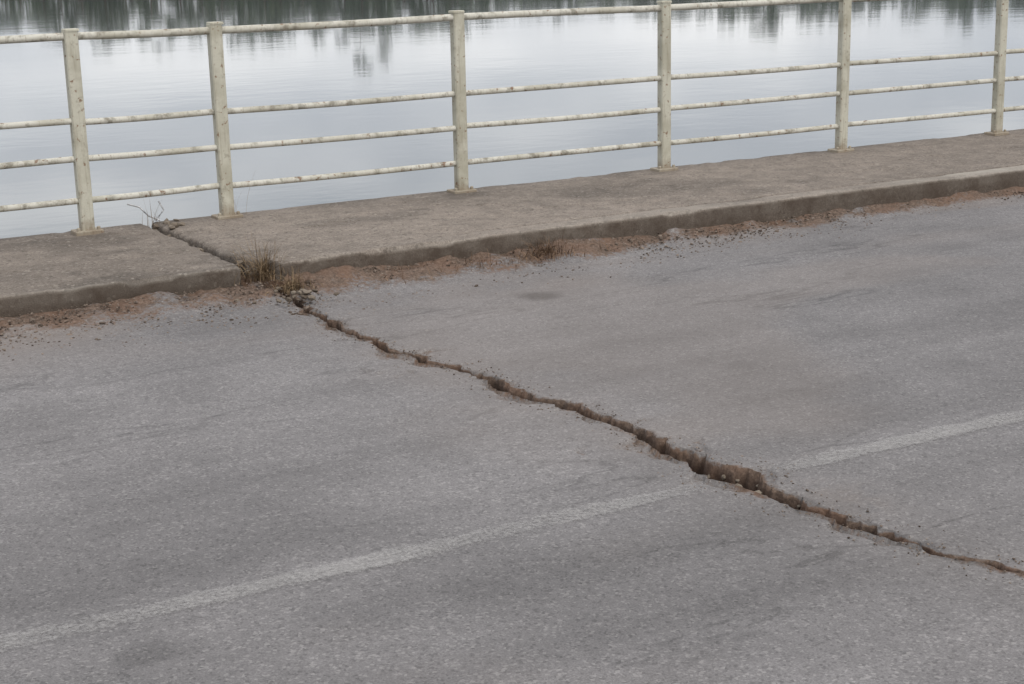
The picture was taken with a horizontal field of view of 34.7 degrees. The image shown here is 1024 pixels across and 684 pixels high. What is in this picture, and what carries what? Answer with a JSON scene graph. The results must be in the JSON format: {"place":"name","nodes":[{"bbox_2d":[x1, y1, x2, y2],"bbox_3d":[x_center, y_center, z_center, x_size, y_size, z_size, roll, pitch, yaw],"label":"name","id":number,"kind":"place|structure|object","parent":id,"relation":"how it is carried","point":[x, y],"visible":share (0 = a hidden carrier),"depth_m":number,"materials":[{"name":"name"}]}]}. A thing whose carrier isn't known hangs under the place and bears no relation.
{"place":"outdoors","nodes":[
{"label":"outdoors","id":0,"kind":"place"},
{"bbox_2d":[0,186,1023,683],"bbox_3d":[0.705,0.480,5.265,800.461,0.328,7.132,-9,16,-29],"label":"road","id":1,"kind":"structure","parent":0,"point":[146,472],"depth_m":5.36,"materials":[{"name":"grey asphalt"}]},
{"bbox_2d":[355,260,480,286],"bbox_3d":[-0.452,-0.390,8.421,0.913,0.090,0.500,-9,16,-29],"label":"dry weed","id":2,"kind":"object","parent":1,"relation":"on","point":[406,269],"visible":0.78,"depth_m":8.33,"materials":[{"name":"brown plant"}]},
{"bbox_2d":[153,218,800,507],"bbox_3d":[-0.428,-0.030,6.948,0.452,0.253,5.940,-11,17,-34],"label":"rubble","id":3,"kind":"object","parent":1,"relation":"on","point":[303,293],"visible":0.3,"depth_m":7.89,"materials":[{"name":"concrete"}]},
{"bbox_2d":[426,250,563,274],"bbox_3d":[-0.122,-0.426,8.520,0.698,0.098,0.392,-9,16,-29],"label":"dry weed","id":4,"kind":"object","parent":1,"relation":"on","point":[486,263],"visible":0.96,"depth_m":8.51,"materials":[{"name":"brown plant"}]},
{"bbox_2d":[0,191,1023,583],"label":"gravel","id":5,"kind":"structure","parent":1,"relation":"on","point":[32,321],"depth_m":7.71,"materials":[{"name":"gravel"}]},
{"bbox_2d":[5,413,1022,646],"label":"road marking","id":6,"kind":"object","parent":1,"relation":"on","point":[335,570],"visible":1,"depth_m":4.60,"materials":[{"name":"grey paint"}]},
{"bbox_2d":[490,229,611,262],"bbox_3d":[0.192,-0.525,8.780,0.725,0.150,0.495,-4,14,-12],"label":"dry weed","id":7,"kind":"object","parent":1,"relation":"on","point":[548,247],"visible":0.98,"depth_m":8.72,"materials":[{"name":"brown plant"}]},
{"bbox_2d":[0,0,1023,238],"bbox_3d":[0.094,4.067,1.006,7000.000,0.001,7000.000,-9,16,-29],"label":"water","id":8,"kind":"structure","parent":0,"point":[136,76],"depth_m":46.68,"materials":[{"name":"grey liquid"}]},
{"bbox_2d":[0,129,1023,316],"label":"pavement","id":9,"kind":"structure","parent":0,"point":[48,272],"depth_m":9.26,"materials":[{"name":"concrete"}]},
{"bbox_2d":[127,201,163,220],"bbox_3d":[-2.072,-0.739,9.300,0.208,0.108,0.080,-8,15,-26],"label":"dry weed","id":10,"kind":"object","parent":9,"relation":"on","point":[146,213],"visible":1,"depth_m":9.29,"materials":[{"name":"grey plant"}]},
{"bbox_2d":[142,205,159,228],"bbox_3d":[-2.022,-0.745,9.252,0.078,0.233,0.142,10,18,39],"label":"dry grass tuft","id":11,"kind":"object","parent":9,"relation":"on","point":[151,216],"visible":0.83,"depth_m":9.25,"materials":[{"name":"grey plant"}]},
{"bbox_2d":[241,273,297,306],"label":"soil","id":12,"kind":"structure","parent":9,"relation":"on","point":[266,285],"depth_m":8.08,"materials":[{"name":"brown soil"}]},
{"bbox_2d":[226,235,298,284],"bbox_3d":[-1.235,-0.416,8.059,0.407,0.254,0.436,0,14,5],"label":"dry grass tuft","id":13,"kind":"object","parent":12,"relation":"on","point":[261,270],"visible":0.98,"depth_m":8.07,"materials":[{"name":"brown plant"}]},
{"bbox_2d":[265,264,322,296],"bbox_3d":[-1.062,-0.307,7.999,0.347,0.159,0.257,-9,16,-29],"label":"dry grass tuft","id":14,"kind":"object","parent":12,"relation":"on","point":[292,286],"visible":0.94,"depth_m":8.00,"materials":[{"name":"beige plant"}]},
{"bbox_2d":[0,0,1023,235],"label":"bridge railing","id":15,"kind":"object","parent":9,"relation":"on","point":[84,200],"visible":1,"depth_m":9.98,"materials":[{"name":"beige metal"}]}
]}

